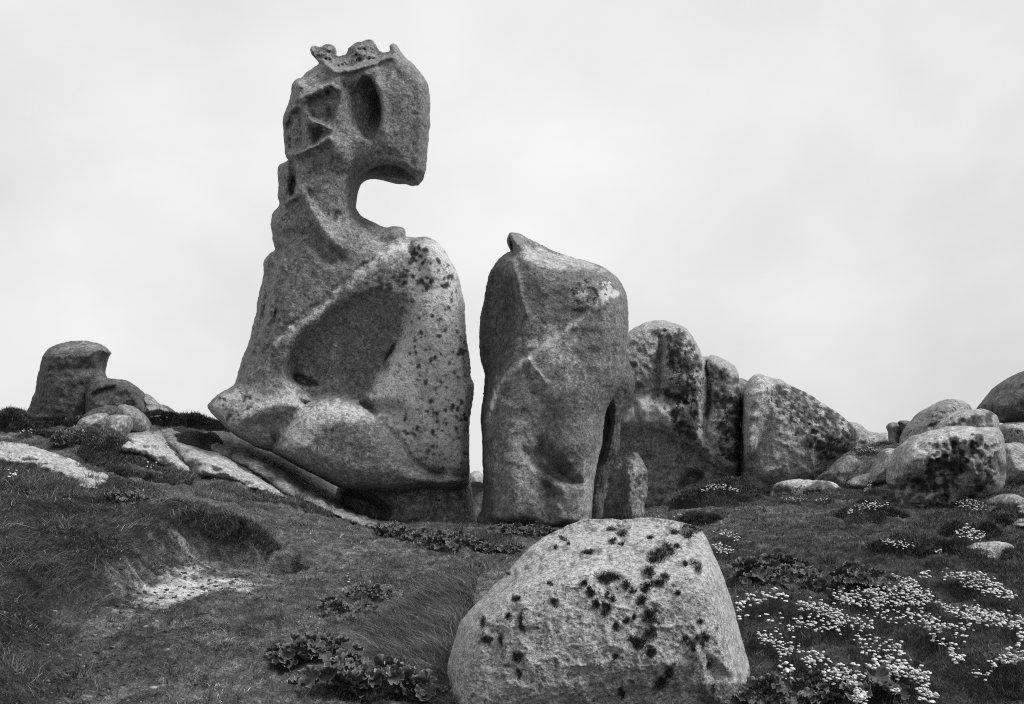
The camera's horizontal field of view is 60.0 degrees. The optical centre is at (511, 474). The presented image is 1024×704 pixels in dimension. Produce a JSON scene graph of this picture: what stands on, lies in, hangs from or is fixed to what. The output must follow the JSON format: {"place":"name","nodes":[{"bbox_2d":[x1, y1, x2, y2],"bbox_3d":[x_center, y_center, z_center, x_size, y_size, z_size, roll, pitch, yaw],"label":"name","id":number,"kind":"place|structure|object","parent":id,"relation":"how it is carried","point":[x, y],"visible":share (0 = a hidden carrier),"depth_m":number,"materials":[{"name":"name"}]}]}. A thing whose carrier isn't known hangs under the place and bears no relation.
{"place":"outdoors","nodes":[
{"label":"outdoors","id":0,"kind":"place"},
{"bbox_2d":[0,425,1023,703],"bbox_3d":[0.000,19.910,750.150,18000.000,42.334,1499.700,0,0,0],"label":"ground","id":1,"kind":"structure","parent":0,"point":[328,557],"depth_m":7.18,"materials":[{"name":"plant"}]},
{"bbox_2d":[0,404,52,432],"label":"heath shrub","id":2,"kind":"object","parent":1,"relation":"on","point":[14,420],"visible":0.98,"depth_m":14.65,"materials":[{"name":"plant"}]},
{"bbox_2d":[28,428,77,437],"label":"heath shrub","id":3,"kind":"object","parent":1,"relation":"on","point":[46,433],"visible":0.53,"depth_m":14.19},
{"bbox_2d":[0,441,107,488],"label":"rounded slab","id":4,"kind":"structure","parent":1,"relation":"on","point":[27,453],"depth_m":12.40,"materials":[{"name":"stone"}]},
{"bbox_2d":[30,412,79,426],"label":"heath shrub","id":5,"kind":"object","parent":1,"relation":"on","point":[58,419],"visible":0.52,"depth_m":15.50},
{"bbox_2d":[48,427,81,446],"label":"leafy plant","id":6,"kind":"object","parent":1,"relation":"on","point":[62,436],"visible":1,"depth_m":13.41,"materials":[{"name":"grey plant"}]},
{"bbox_2d":[26,340,111,417],"bbox_3d":[-8.853,-1.683,17.620,1.783,1.972,1.784,0,0,0],"label":"hook rock","id":7,"kind":"object","parent":1,"relation":"on","point":[68,371],"visible":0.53,"depth_m":16.93,"materials":[{"name":"stone"}]},
{"bbox_2d":[74,413,108,432],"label":"rock","id":8,"kind":"object","parent":1,"relation":"on","point":[92,420],"visible":0.52,"depth_m":14.39,"materials":[{"name":"stone"}]},
{"bbox_2d":[83,405,116,416],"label":"dark rock","id":9,"kind":"object","parent":1,"relation":"on","point":[109,410],"visible":0.21,"depth_m":15.76,"materials":[{"name":"stone"}]},
{"bbox_2d":[76,425,134,453],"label":"heath shrub","id":10,"kind":"object","parent":1,"relation":"on","point":[112,438],"visible":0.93,"depth_m":13.55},
{"bbox_2d":[85,375,145,413],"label":"blocky rock","id":11,"kind":"object","parent":1,"relation":"on","point":[101,391],"visible":0.46,"depth_m":16.45,"materials":[{"name":"stone"}]},
{"bbox_2d":[104,415,133,435],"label":"turfed rock","id":12,"kind":"object","parent":1,"relation":"on","point":[124,424],"visible":0.59,"depth_m":14.10,"materials":[{"name":"stone"}]},
{"bbox_2d":[102,490,152,504],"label":"leafy plant","id":13,"kind":"object","parent":1,"relation":"on","point":[115,493],"visible":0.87,"depth_m":10.22,"materials":[{"name":"grey plant"}]},
{"bbox_2d":[116,404,151,431],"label":"domed rock","id":14,"kind":"object","parent":1,"relation":"on","point":[140,419],"visible":0.67,"depth_m":14.77,"materials":[{"name":"stone"}]},
{"bbox_2d":[103,465,179,481],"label":"heath shrub","id":15,"kind":"object","parent":1,"relation":"on","point":[145,475],"visible":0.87,"depth_m":12.76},
{"bbox_2d":[121,426,191,471],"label":"humped slab","id":16,"kind":"structure","parent":1,"relation":"on","point":[150,442],"depth_m":13.70,"materials":[{"name":"stone"}]},
{"bbox_2d":[144,393,168,411],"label":"stepped rock","id":17,"kind":"object","parent":1,"relation":"on","point":[151,402],"visible":0.25,"depth_m":17.14,"materials":[{"name":"stone"}]},
{"bbox_2d":[144,408,187,427],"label":"heath shrub","id":18,"kind":"object","parent":1,"relation":"on","point":[170,419],"visible":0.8,"depth_m":16.25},
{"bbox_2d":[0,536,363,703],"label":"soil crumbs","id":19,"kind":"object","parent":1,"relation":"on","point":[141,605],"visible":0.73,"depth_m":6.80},
{"bbox_2d":[174,430,223,450],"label":"heath shrub","id":20,"kind":"object","parent":1,"relation":"on","point":[201,440],"visible":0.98,"depth_m":14.72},
{"bbox_2d":[170,410,229,432],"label":"heath shrub","id":21,"kind":"object","parent":1,"relation":"on","point":[198,420],"visible":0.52,"depth_m":16.57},
{"bbox_2d":[161,428,286,497],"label":"long slab","id":22,"kind":"structure","parent":1,"relation":"on","point":[210,463],"depth_m":13.67,"materials":[{"name":"stone"}]},
{"bbox_2d":[176,504,283,564],"bbox_3d":[-3.023,0.699,9.517,1.176,0.845,0.744,0,0,0],"label":"heath shrub","id":23,"kind":"object","parent":1,"relation":"on","point":[222,521],"visible":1,"depth_m":9.34,"materials":[{"name":"plant"}]},
{"bbox_2d":[204,431,380,528],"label":"sloping bedrock","id":24,"kind":"structure","parent":1,"relation":"on","point":[284,476],"depth_m":14.57,"materials":[{"name":"stone"}]},
{"bbox_2d":[265,631,350,668],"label":"leafy plant","id":25,"kind":"object","parent":1,"relation":"on","point":[320,645],"visible":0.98,"depth_m":5.67,"materials":[{"name":"grey plant"}]},
{"bbox_2d":[305,596,356,621],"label":"leafy plant","id":26,"kind":"object","parent":1,"relation":"on","point":[336,603],"visible":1,"depth_m":6.81,"materials":[{"name":"grey plant"}]},
{"bbox_2d":[287,652,381,698],"bbox_3d":[-0.967,1.165,5.139,0.615,0.266,0.377,0,0,-42],"label":"leafy plant","id":27,"kind":"object","parent":1,"relation":"on","point":[347,672],"visible":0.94,"depth_m":5.07,"materials":[{"name":"grey plant"}]},
{"bbox_2d":[332,643,371,665],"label":"leafy plant","id":28,"kind":"object","parent":1,"relation":"on","point":[355,656],"visible":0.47,"depth_m":5.51,"materials":[{"name":"grey plant"}]},
{"bbox_2d":[343,580,396,599],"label":"leafy plant","id":29,"kind":"object","parent":1,"relation":"on","point":[379,590],"visible":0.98,"depth_m":7.34,"materials":[{"name":"grey plant"}]},
{"bbox_2d":[360,522,417,539],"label":"leafy plant","id":30,"kind":"object","parent":1,"relation":"on","point":[391,528],"visible":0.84,"depth_m":11.13,"materials":[{"name":"grey plant"}]},
{"bbox_2d":[359,654,446,701],"bbox_3d":[-0.698,1.187,5.217,0.397,0.254,0.709,0,0,-30],"label":"leafy plant","id":31,"kind":"object","parent":1,"relation":"on","point":[397,673],"visible":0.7,"depth_m":5.06,"materials":[{"name":"grey plant"}]},
{"bbox_2d":[335,482,475,522],"bbox_3d":[-1.839,0.739,15.607,2.485,1.564,2.062,0,0,0],"label":"base rock","id":32,"kind":"object","parent":1,"relation":"on","point":[426,504],"visible":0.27,"depth_m":14.70,"materials":[{"name":"stone"}]},
{"bbox_2d":[207,39,473,492],"bbox_3d":[-2.894,-3.526,14.903,4.512,7.696,2.469,0,0,0],"label":"balanced rock","id":33,"kind":"object","parent":32,"relation":"on","point":[354,373],"visible":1,"depth_m":14.11,"materials":[{"name":"stone"}]},
{"bbox_2d":[413,669,452,702],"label":"leafy plant","id":34,"kind":"object","parent":1,"relation":"on","point":[421,690],"visible":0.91,"depth_m":4.97,"materials":[{"name":"grey plant"}]},
{"bbox_2d":[402,527,470,551],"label":"leafy plant","id":35,"kind":"object","parent":1,"relation":"on","point":[426,537],"visible":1,"depth_m":10.50,"materials":[{"name":"grey plant"}]},
{"bbox_2d":[450,530,485,547],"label":"leafy plant","id":36,"kind":"object","parent":1,"relation":"on","point":[469,537],"visible":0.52,"depth_m":10.84,"materials":[{"name":"grey plant"}]},
{"bbox_2d":[469,471,482,516],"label":"distant rock","id":37,"kind":"object","parent":1,"relation":"on","point":[476,480],"visible":0.29,"depth_m":25.97,"materials":[{"name":"stone"}]},
{"bbox_2d":[471,541,525,553],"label":"leafy plant","id":38,"kind":"object","parent":1,"relation":"on","point":[490,547],"visible":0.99,"depth_m":10.59,"materials":[{"name":"grey plant"}]},
{"bbox_2d":[487,521,555,536],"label":"leafy plant","id":39,"kind":"object","parent":1,"relation":"on","point":[538,528],"visible":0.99,"depth_m":12.03,"materials":[{"name":"grey plant"}]},
{"bbox_2d":[476,232,628,527],"bbox_3d":[0.635,-1.363,14.210,2.467,5.043,2.247,0,0,0],"label":"standing stone","id":40,"kind":"object","parent":1,"relation":"on","point":[553,332],"visible":0.84,"depth_m":13.24,"materials":[{"name":"stone"}]},
{"bbox_2d":[447,518,749,703],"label":"foreground boulder","id":41,"kind":"object","parent":1,"relation":"on","point":[615,611],"visible":0.98,"depth_m":4.67,"materials":[{"name":"stone"}]},
{"bbox_2d":[592,357,635,518],"bbox_3d":[1.638,-0.442,15.455,0.991,3.368,1.332,0,0,0],"label":"rock sliver","id":42,"kind":"object","parent":1,"relation":"on","point":[613,418],"visible":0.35,"depth_m":15.00,"materials":[{"name":"stone"}]},
{"bbox_2d":[603,452,647,518],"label":"pointed stone","id":43,"kind":"object","parent":1,"relation":"on","point":[626,495],"visible":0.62,"depth_m":14.19,"materials":[{"name":"stone"}]},
{"bbox_2d":[604,320,740,506],"bbox_3d":[3.087,-1.136,18.700,3.418,4.190,2.886,0,0,0],"label":"domed outcrop","id":44,"kind":"object","parent":1,"relation":"on","point":[680,425],"visible":0.48,"depth_m":17.54,"materials":[{"name":"stone"}]},
{"bbox_2d":[676,509,724,525],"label":"heath shrub","id":45,"kind":"object","parent":1,"relation":"on","point":[698,517],"visible":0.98,"depth_m":12.85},
{"bbox_2d":[666,475,767,510],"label":"heath shrub","id":46,"kind":"object","parent":1,"relation":"on","point":[687,498],"visible":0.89,"depth_m":15.59,"materials":[{"name":"plant"}]},
{"bbox_2d":[695,484,744,509],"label":"thrift clump","id":47,"kind":"object","parent":46,"relation":"on","point":[713,500],"visible":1,"depth_m":13.64,"materials":[{"name":"grey plant"}]},
{"bbox_2d":[711,542,739,562],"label":"thrift clump","id":48,"kind":"object","parent":1,"relation":"on","point":[721,549],"visible":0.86,"depth_m":9.71,"materials":[{"name":"white plant"}]},
{"bbox_2d":[709,529,745,550],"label":"thrift clump","id":49,"kind":"object","parent":1,"relation":"on","point":[734,541],"visible":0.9,"depth_m":10.47,"materials":[{"name":"grey plant"}]},
{"bbox_2d":[734,587,795,635],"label":"thrift clump","id":50,"kind":"object","parent":1,"relation":"on","point":[740,617],"visible":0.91,"depth_m":6.38,"materials":[{"name":"white plant"}]},
{"bbox_2d":[734,671,820,703],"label":"leafy plant","id":51,"kind":"object","parent":1,"relation":"on","point":[775,685],"visible":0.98,"depth_m":4.70,"materials":[{"name":"grey plant"}]},
{"bbox_2d":[746,630,813,672],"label":"thrift clump","id":52,"kind":"object","parent":1,"relation":"on","point":[781,646],"visible":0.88,"depth_m":5.81,"materials":[{"name":"white plant"}]},
{"bbox_2d":[752,612,811,650],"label":"thrift clump","id":53,"kind":"object","parent":1,"relation":"on","point":[789,629],"visible":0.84,"depth_m":6.06,"materials":[{"name":"white plant"}]},
{"bbox_2d":[731,547,839,601],"bbox_3d":[2.241,0.791,7.197,0.774,0.345,1.290,0,0,0],"label":"leafy plant","id":54,"kind":"object","parent":1,"relation":"on","point":[777,564],"visible":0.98,"depth_m":7.39,"materials":[{"name":"grey plant"}]},
{"bbox_2d":[768,646,813,677],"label":"thrift clump","id":55,"kind":"object","parent":1,"relation":"on","point":[781,657],"visible":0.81,"depth_m":5.54,"materials":[{"name":"grey plant"}]},
{"bbox_2d":[767,660,818,703],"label":"thrift clump","id":56,"kind":"object","parent":1,"relation":"on","point":[791,669],"visible":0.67,"depth_m":4.90,"materials":[{"name":"white plant"}]},
{"bbox_2d":[740,374,858,493],"bbox_3d":[5.705,-0.697,17.900,2.549,2.665,2.617,0,0,0],"label":"wedge boulder","id":57,"kind":"object","parent":1,"relation":"on","point":[788,432],"visible":0.84,"depth_m":16.84,"materials":[{"name":"stone"}]},
{"bbox_2d":[769,479,838,496],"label":"flat boulder","id":58,"kind":"object","parent":1,"relation":"on","point":[800,486],"visible":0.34,"depth_m":14.50,"materials":[{"name":"stone"}]},
{"bbox_2d":[725,487,882,507],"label":"heath shrub","id":59,"kind":"object","parent":1,"relation":"on","point":[846,493],"visible":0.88,"depth_m":14.13,"materials":[{"name":"plant"}]},
{"bbox_2d":[782,648,834,681],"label":"thrift clump","id":60,"kind":"object","parent":1,"relation":"on","point":[809,662],"visible":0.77,"depth_m":5.37,"materials":[{"name":"white plant"}]},
{"bbox_2d":[774,616,857,647],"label":"thrift clump","id":61,"kind":"object","parent":1,"relation":"on","point":[816,632],"visible":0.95,"depth_m":5.94,"materials":[{"name":"white plant"}]},
{"bbox_2d":[779,597,856,641],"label":"thrift clump","id":62,"kind":"object","parent":1,"relation":"on","point":[812,614],"visible":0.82,"depth_m":6.19,"materials":[{"name":"white plant"}]},
{"bbox_2d":[790,663,854,702],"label":"leafy plant","id":63,"kind":"object","parent":1,"relation":"on","point":[823,696],"visible":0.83,"depth_m":4.80,"materials":[{"name":"grey plant"}]},
{"bbox_2d":[814,455,860,483],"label":"tilted slab","id":64,"kind":"structure","parent":1,"relation":"on","point":[843,469],"depth_m":16.65,"materials":[{"name":"stone"}]},
{"bbox_2d":[807,662,883,703],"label":"thrift clump","id":65,"kind":"object","parent":1,"relation":"on","point":[837,671],"visible":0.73,"depth_m":4.82,"materials":[{"name":"white plant"}]},
{"bbox_2d":[799,561,900,591],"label":"leafy plant","id":66,"kind":"object","parent":1,"relation":"on","point":[855,572],"visible":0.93,"depth_m":6.85,"materials":[{"name":"grey plant"}]},
{"bbox_2d":[831,633,877,663],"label":"thrift clump","id":67,"kind":"object","parent":1,"relation":"on","point":[855,650],"visible":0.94,"depth_m":5.55,"materials":[{"name":"grey plant"}]},
{"bbox_2d":[818,612,892,647],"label":"thrift clump","id":68,"kind":"object","parent":1,"relation":"on","point":[852,627],"visible":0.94,"depth_m":5.97,"materials":[{"name":"grey plant"}]},
{"bbox_2d":[829,687,881,703],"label":"thrift clump","id":69,"kind":"object","parent":1,"relation":"on","point":[862,695],"visible":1,"depth_m":4.54,"materials":[{"name":"white plant"}]},
{"bbox_2d":[847,473,869,485],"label":"smooth rock","id":70,"kind":"object","parent":1,"relation":"on","point":[863,479],"visible":0.37,"depth_m":16.34,"materials":[{"name":"stone"}]},
{"bbox_2d":[830,502,887,523],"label":"heath shrub","id":71,"kind":"object","parent":1,"relation":"on","point":[864,514],"visible":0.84,"depth_m":11.84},
{"bbox_2d":[849,422,888,449],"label":"ridge rock","id":72,"kind":"object","parent":1,"relation":"on","point":[866,436],"visible":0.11,"depth_m":21.05,"materials":[{"name":"stone"}]},
{"bbox_2d":[837,500,900,529],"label":"thrift clump","id":73,"kind":"object","parent":1,"relation":"on","point":[848,519],"visible":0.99,"depth_m":11.81,"materials":[{"name":"white plant"}]},
{"bbox_2d":[840,666,910,702],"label":"leafy plant","id":74,"kind":"object","parent":1,"relation":"on","point":[881,681],"visible":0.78,"depth_m":4.67,"materials":[{"name":"grey plant"}]},
{"bbox_2d":[849,495,910,518],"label":"heath shrub","id":75,"kind":"object","parent":1,"relation":"on","point":[891,509],"visible":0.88,"depth_m":11.96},
{"bbox_2d":[867,448,895,483],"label":"angular rock","id":76,"kind":"object","parent":1,"relation":"on","point":[877,471],"visible":0.56,"depth_m":16.06,"materials":[{"name":"stone"}]},
{"bbox_2d":[838,634,927,674],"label":"thrift clump","id":77,"kind":"object","parent":1,"relation":"on","point":[901,652],"visible":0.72,"depth_m":5.47,"materials":[{"name":"white plant"}]},
{"bbox_2d":[823,583,947,625],"bbox_3d":[2.696,0.931,6.428,0.940,0.267,0.705,0,0,0],"label":"thrift clump","id":78,"kind":"object","parent":1,"relation":"on","point":[883,599],"visible":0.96,"depth_m":6.47,"materials":[{"name":"white plant"}]},
{"bbox_2d":[886,422,900,443],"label":"upright stone","id":79,"kind":"object","parent":1,"relation":"on","point":[894,431],"visible":0.48,"depth_m":20.39,"materials":[{"name":"stone"}]},
{"bbox_2d":[872,539,929,558],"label":"thrift clump","id":80,"kind":"object","parent":1,"relation":"on","point":[898,552],"visible":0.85,"depth_m":8.47,"materials":[{"name":"grey plant"}]},
{"bbox_2d":[856,609,948,650],"bbox_3d":[2.675,1.065,5.933,0.610,0.316,0.823,0,0,0],"label":"thrift clump","id":81,"kind":"object","parent":1,"relation":"on","point":[918,627],"visible":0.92,"depth_m":6.02,"materials":[{"name":"grey plant"}]},
{"bbox_2d":[854,657,955,703],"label":"thrift clump","id":82,"kind":"object","parent":1,"relation":"on","point":[898,670],"visible":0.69,"depth_m":4.71,"materials":[{"name":"white plant"}]},
{"bbox_2d":[886,576,927,610],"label":"thrift clump","id":83,"kind":"object","parent":1,"relation":"on","point":[904,583],"visible":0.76,"depth_m":6.60,"materials":[{"name":"white plant"}]},
{"bbox_2d":[866,529,969,558],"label":"heath shrub","id":84,"kind":"object","parent":1,"relation":"on","point":[927,543],"visible":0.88,"depth_m":8.57,"materials":[{"name":"plant"}]},
{"bbox_2d":[894,684,950,703],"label":"thrift clump","id":85,"kind":"object","parent":1,"relation":"on","point":[928,693],"visible":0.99,"depth_m":4.51,"materials":[{"name":"white plant"}]},
{"bbox_2d":[899,399,971,445],"bbox_3d":[8.251,-0.910,17.241,1.524,1.126,2.183,0,0,0],"label":"rounded boulder","id":86,"kind":"object","parent":1,"relation":"on","point":[931,417],"visible":0.39,"depth_m":16.70,"materials":[{"name":"stone"}]},
{"bbox_2d":[904,629,980,687],"bbox_3d":[2.519,1.108,5.176,0.361,0.351,1.094,0,0,15],"label":"thrift clump","id":87,"kind":"object","parent":1,"relation":"on","point":[957,656],"visible":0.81,"depth_m":5.01,"materials":[{"name":"grey plant"}]},
{"bbox_2d":[906,621,984,663],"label":"thrift clump","id":88,"kind":"object","parent":1,"relation":"on","point":[942,625],"visible":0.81,"depth_m":5.53,"materials":[{"name":"grey plant"}]},
{"bbox_2d":[886,425,1005,507],"bbox_3d":[6.612,0.065,13.596,1.931,1.643,2.442,0,0,0],"label":"boulder","id":89,"kind":"object","parent":1,"relation":"on","point":[946,466],"visible":0.65,"depth_m":12.69,"materials":[{"name":"stone"}]},
{"bbox_2d":[934,409,999,429],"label":"domed boulder","id":90,"kind":"object","parent":1,"relation":"on","point":[977,418],"visible":0.35,"depth_m":15.67,"materials":[{"name":"stone"}]},
{"bbox_2d":[940,523,999,562],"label":"thrift clump","id":91,"kind":"object","parent":1,"relation":"on","point":[968,550],"visible":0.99,"depth_m":8.18,"materials":[{"name":"grey plant"}]},
{"bbox_2d":[949,499,990,515],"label":"thrift clump","id":92,"kind":"object","parent":1,"relation":"on","point":[967,504],"visible":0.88,"depth_m":12.34,"materials":[{"name":"grey plant"}]},
{"bbox_2d":[934,515,1005,542],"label":"heath shrub","id":93,"kind":"object","parent":1,"relation":"on","point":[987,526],"visible":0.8,"depth_m":8.91,"materials":[{"name":"plant"}]},
{"bbox_2d":[936,669,1006,703],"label":"thrift clump","id":94,"kind":"object","parent":1,"relation":"on","point":[978,685],"visible":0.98,"depth_m":4.63,"materials":[{"name":"grey plant"}]},
{"bbox_2d":[923,599,1023,647],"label":"thrift clump","id":95,"kind":"object","parent":1,"relation":"on","point":[978,620],"visible":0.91,"depth_m":5.90,"materials":[{"name":"white plant"}]},
{"bbox_2d":[929,568,1021,619],"bbox_3d":[3.571,0.879,6.642,0.621,0.311,0.938,0,0,0],"label":"thrift clump","id":96,"kind":"object","parent":1,"relation":"on","point":[983,586],"visible":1,"depth_m":6.74,"materials":[{"name":"white plant"}]},
{"bbox_2d":[940,641,1023,698],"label":"heath shrub","id":97,"kind":"object","parent":1,"relation":"on","point":[980,657],"visible":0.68,"depth_m":4.73,"materials":[{"name":"plant"}]},
{"bbox_2d":[967,541,1013,559],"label":"pale slab","id":98,"kind":"structure","parent":1,"relation":"on","point":[996,544],"depth_m":8.26,"materials":[{"name":"stone"}]},
{"bbox_2d":[969,644,1023,703],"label":"thrift clump","id":99,"kind":"object","parent":1,"relation":"on","point":[1014,660],"visible":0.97,"depth_m":4.63,"materials":[{"name":"grey plant"}]},
{"bbox_2d":[984,507,1023,525],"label":"heath shrub","id":100,"kind":"object","parent":1,"relation":"on","point":[1008,516],"visible":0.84,"depth_m":10.05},
{"bbox_2d":[984,494,1023,505],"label":"thin slab","id":101,"kind":"structure","parent":1,"relation":"on","point":[1006,499],"depth_m":12.26,"materials":[{"name":"stone"}]},
{"bbox_2d":[993,625,1023,656],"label":"thrift clump","id":102,"kind":"object","parent":1,"relation":"on","point":[1020,636],"visible":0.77,"depth_m":5.14,"materials":[{"name":"grey plant"}]},
{"bbox_2d":[999,422,1023,443],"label":"ledge rock","id":103,"kind":"object","parent":1,"relation":"on","point":[1012,432],"visible":0.37,"depth_m":16.15,"materials":[{"name":"stone"}]},
{"bbox_2d":[976,371,1023,423],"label":"overhanging boulder","id":104,"kind":"object","parent":103,"relation":"on","point":[1003,400],"visible":0.81,"depth_m":17.07,"materials":[{"name":"stone"}]},
{"bbox_2d":[1005,442,1023,484],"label":"side boulder","id":105,"kind":"object","parent":1,"relation":"on","point":[1014,461],"visible":0.3,"depth_m":13.81,"materials":[{"name":"stone"}]},
{"bbox_2d":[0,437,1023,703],"bbox_3d":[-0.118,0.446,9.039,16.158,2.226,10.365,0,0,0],"label":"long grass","id":106,"kind":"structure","parent":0,"point":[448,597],"depth_m":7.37,"materials":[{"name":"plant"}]},
{"bbox_2d":[0,434,1023,703],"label":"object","id":107,"kind":"structure","parent":0,"point":[632,516],"depth_m":12.88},
{"bbox_2d":[0,0,1023,473],"label":"sky","id":108,"kind":"structure","parent":0,"point":[827,196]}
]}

